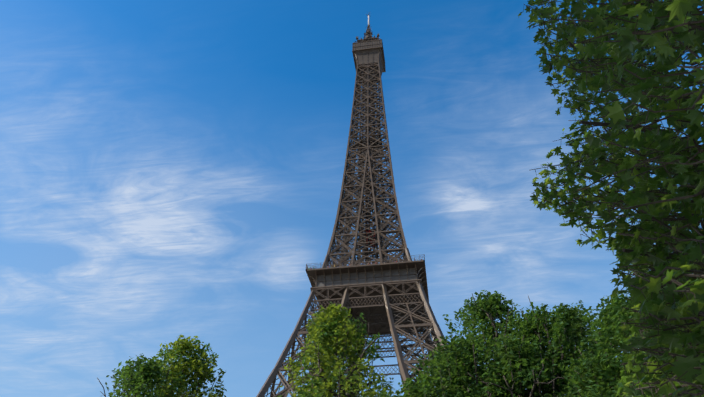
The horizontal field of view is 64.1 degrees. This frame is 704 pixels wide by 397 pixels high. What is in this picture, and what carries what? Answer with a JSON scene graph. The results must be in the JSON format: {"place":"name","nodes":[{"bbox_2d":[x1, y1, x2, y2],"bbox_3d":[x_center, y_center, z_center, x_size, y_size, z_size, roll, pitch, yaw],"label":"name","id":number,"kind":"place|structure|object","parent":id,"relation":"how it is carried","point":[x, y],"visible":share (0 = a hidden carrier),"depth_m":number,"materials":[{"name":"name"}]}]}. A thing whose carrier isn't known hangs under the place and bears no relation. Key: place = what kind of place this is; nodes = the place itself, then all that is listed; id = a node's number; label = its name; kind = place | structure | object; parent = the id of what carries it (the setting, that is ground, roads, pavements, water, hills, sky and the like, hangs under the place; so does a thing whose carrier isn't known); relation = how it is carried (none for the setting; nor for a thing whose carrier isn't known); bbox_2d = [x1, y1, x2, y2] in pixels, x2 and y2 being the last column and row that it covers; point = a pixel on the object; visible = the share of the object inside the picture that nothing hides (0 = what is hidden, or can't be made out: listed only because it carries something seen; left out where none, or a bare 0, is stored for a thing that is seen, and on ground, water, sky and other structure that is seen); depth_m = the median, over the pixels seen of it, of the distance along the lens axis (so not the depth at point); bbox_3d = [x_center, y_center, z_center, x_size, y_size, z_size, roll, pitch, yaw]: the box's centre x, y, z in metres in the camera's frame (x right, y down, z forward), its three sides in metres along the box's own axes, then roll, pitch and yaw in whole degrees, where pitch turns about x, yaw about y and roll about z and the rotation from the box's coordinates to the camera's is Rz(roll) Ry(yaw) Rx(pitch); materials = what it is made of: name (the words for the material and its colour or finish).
{"place":"outdoors","nodes":[
{"label":"outdoors","id":0,"kind":"place"},
{"bbox_2d":[0,0,703,396],"label":"sky","id":1,"kind":"structure","parent":0,"point":[169,169],"materials":[{"name":"blue"}]},
{"bbox_2d":[366,230,375,246],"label":"eiffel tower lift cabin","id":2,"kind":"object","parent":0,"point":[370,240],"visible":0.33,"depth_m":235.49,"materials":[{"name":"brown metal"}]},
{"label":"ground","id":3,"kind":"structure","parent":0,"visible":0},
{"bbox_2d":[97,366,182,396],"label":"tree branches","id":4,"kind":"object","parent":3,"relation":"on","point":[104,394],"visible":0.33,"depth_m":36.66,"materials":[{"name":"brown plant"}]},
{"bbox_2d":[105,353,184,396],"bbox_3d":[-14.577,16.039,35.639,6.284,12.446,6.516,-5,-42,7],"label":"tree leaves","id":5,"kind":"object","parent":4,"relation":"attached to","point":[123,384],"visible":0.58,"depth_m":37.75,"materials":[{"name":"green plant"}]},
{"bbox_2d":[133,352,216,396],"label":"tree branches","id":6,"kind":"object","parent":3,"relation":"on","point":[197,379],"visible":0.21,"depth_m":42.59,"materials":[{"name":"brown plant"}]},
{"bbox_2d":[125,334,226,396],"bbox_3d":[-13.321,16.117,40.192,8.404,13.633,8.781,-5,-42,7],"label":"tree leaves","id":7,"kind":"object","parent":6,"relation":"attached to","point":[183,342],"visible":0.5,"depth_m":42.48,"materials":[{"name":"green plant"}]},
{"bbox_2d":[291,322,405,396],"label":"tree branches","id":8,"kind":"object","parent":3,"relation":"on","point":[361,355],"visible":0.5,"depth_m":39.59,"materials":[{"name":"brown plant"}]},
{"bbox_2d":[277,302,412,396],"bbox_3d":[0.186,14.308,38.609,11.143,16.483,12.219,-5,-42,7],"label":"tree leaves","id":9,"kind":"object","parent":8,"relation":"attached to","point":[337,375],"visible":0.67,"depth_m":39.99,"materials":[{"name":"green plant"}]},
{"bbox_2d":[264,62,447,396],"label":"tower lattice","id":10,"kind":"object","parent":3,"relation":"on","point":[376,318],"depth_m":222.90,"materials":[{"name":"brown metal"}]},
{"bbox_2d":[256,62,447,396],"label":"tower legs","id":11,"kind":"object","parent":10,"relation":"attached to","point":[289,344],"visible":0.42,"depth_m":197.38,"materials":[{"name":"brown metal"}]},
{"bbox_2d":[352,12,385,79],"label":"tower top","id":12,"kind":"structure","parent":10,"relation":"attached to","point":[367,56],"depth_m":317.47,"materials":[{"name":"metal"}]},
{"bbox_2d":[317,268,422,329],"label":"eiffel tower fascia","id":13,"kind":"structure","parent":10,"relation":"attached to","point":[377,274],"depth_m":203.67,"materials":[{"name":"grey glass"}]},
{"bbox_2d":[428,344,491,396],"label":"tree branches","id":14,"kind":"object","parent":3,"relation":"on","point":[458,375],"visible":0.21,"depth_m":34.07,"materials":[{"name":"brown plant"}]},
{"bbox_2d":[403,333,510,396],"bbox_3d":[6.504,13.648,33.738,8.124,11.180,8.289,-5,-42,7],"label":"tree leaves","id":15,"kind":"object","parent":14,"relation":"attached to","point":[452,350],"visible":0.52,"depth_m":34.61,"materials":[{"name":"green plant"}]},
{"bbox_2d":[425,290,569,396],"bbox_3d":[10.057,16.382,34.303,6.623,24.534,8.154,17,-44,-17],"label":"tree branches","id":16,"kind":"object","parent":3,"relation":"on","point":[492,323],"visible":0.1,"depth_m":38.98,"materials":[{"name":"brown plant"}]},
{"bbox_2d":[467,329,577,396],"bbox_3d":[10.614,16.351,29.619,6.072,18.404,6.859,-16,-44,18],"label":"tree branches","id":17,"kind":"object","parent":3,"relation":"on","point":[536,381],"visible":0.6,"depth_m":32.65,"materials":[{"name":"brown plant"}]},
{"bbox_2d":[492,296,593,396],"bbox_3d":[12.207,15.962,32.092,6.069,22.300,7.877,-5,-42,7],"label":"tree branches","id":18,"kind":"object","parent":3,"relation":"on","point":[559,391],"visible":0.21,"depth_m":36.00,"materials":[{"name":"brown plant"}]},
{"bbox_2d":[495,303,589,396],"bbox_3d":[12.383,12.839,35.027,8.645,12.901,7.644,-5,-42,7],"label":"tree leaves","id":19,"kind":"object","parent":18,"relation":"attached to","point":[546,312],"visible":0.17,"depth_m":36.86,"materials":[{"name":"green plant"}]},
{"bbox_2d":[544,309,594,390],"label":"tree branches","id":20,"kind":"object","parent":3,"relation":"on","point":[574,338],"visible":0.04,"depth_m":38.09,"materials":[{"name":"brown plant"}]},
{"bbox_2d":[538,300,618,394],"bbox_3d":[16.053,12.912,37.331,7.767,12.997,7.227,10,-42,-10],"label":"tree leaves","id":21,"kind":"object","parent":20,"relation":"attached to","point":[577,325],"visible":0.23,"depth_m":39.56,"materials":[{"name":"green plant"}]},
{"bbox_2d":[548,349,632,396],"bbox_3d":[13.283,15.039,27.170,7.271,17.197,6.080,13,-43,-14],"label":"tree branches","id":22,"kind":"object","parent":3,"relation":"on","point":[593,382],"visible":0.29,"depth_m":30.44,"materials":[{"name":"brown plant"}]},
{"bbox_2d":[590,320,631,394],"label":"tree branches","id":23,"kind":"object","parent":3,"relation":"on","point":[615,350],"visible":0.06,"depth_m":31.30,"materials":[{"name":"brown plant"}]},
{"bbox_2d":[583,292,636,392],"bbox_3d":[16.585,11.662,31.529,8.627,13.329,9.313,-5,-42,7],"label":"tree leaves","id":24,"kind":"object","parent":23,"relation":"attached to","point":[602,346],"visible":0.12,"depth_m":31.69,"materials":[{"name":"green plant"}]},
{"bbox_2d":[578,292,642,396],"bbox_3d":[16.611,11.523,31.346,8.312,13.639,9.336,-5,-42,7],"label":"tree leaves","id":25,"kind":"object","parent":23,"relation":"attached to","point":[585,318],"visible":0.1,"depth_m":33.22,"materials":[{"name":"green plant"}]},
{"bbox_2d":[518,0,703,396],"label":"tree","id":26,"kind":"object","parent":3,"relation":"on","point":[700,272],"visible":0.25,"depth_m":4.08,"materials":[{"name":"green plant"}]},
{"bbox_3d":[17.022,12.822,26.299,8.462,19.489,7.894,-5,-42,7],"label":"tree trunk and branches","id":27,"kind":"object","parent":3,"relation":"on","visible":0},
{"bbox_2d":[605,293,640,396],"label":"tree leaves","id":28,"kind":"object","parent":27,"relation":"attached to","point":[622,358],"depth_m":30.36,"materials":[{"name":"green plant"}]},
{"bbox_2d":[606,297,646,373],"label":"tree leaves","id":29,"kind":"object","parent":27,"relation":"attached to","point":[618,312],"visible":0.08,"depth_m":31.94,"materials":[{"name":"green plant"}]},
{"bbox_3d":[3.986,16.099,29.383,6.602,18.260,7.568,-5,-42,7],"label":"tree trunk and branches","id":30,"kind":"object","parent":3,"relation":"on","visible":0},
{"bbox_2d":[378,373,469,396],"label":"tree leaves","id":31,"kind":"object","parent":30,"relation":"attached to","point":[425,381],"visible":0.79,"depth_m":32.67,"materials":[{"name":"green plant"}]},
{"bbox_2d":[398,378,462,396],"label":"tree leaves","id":32,"kind":"object","parent":30,"relation":"attached to","point":[437,393],"visible":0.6,"depth_m":32.73,"materials":[{"name":"green plant"}]}
]}

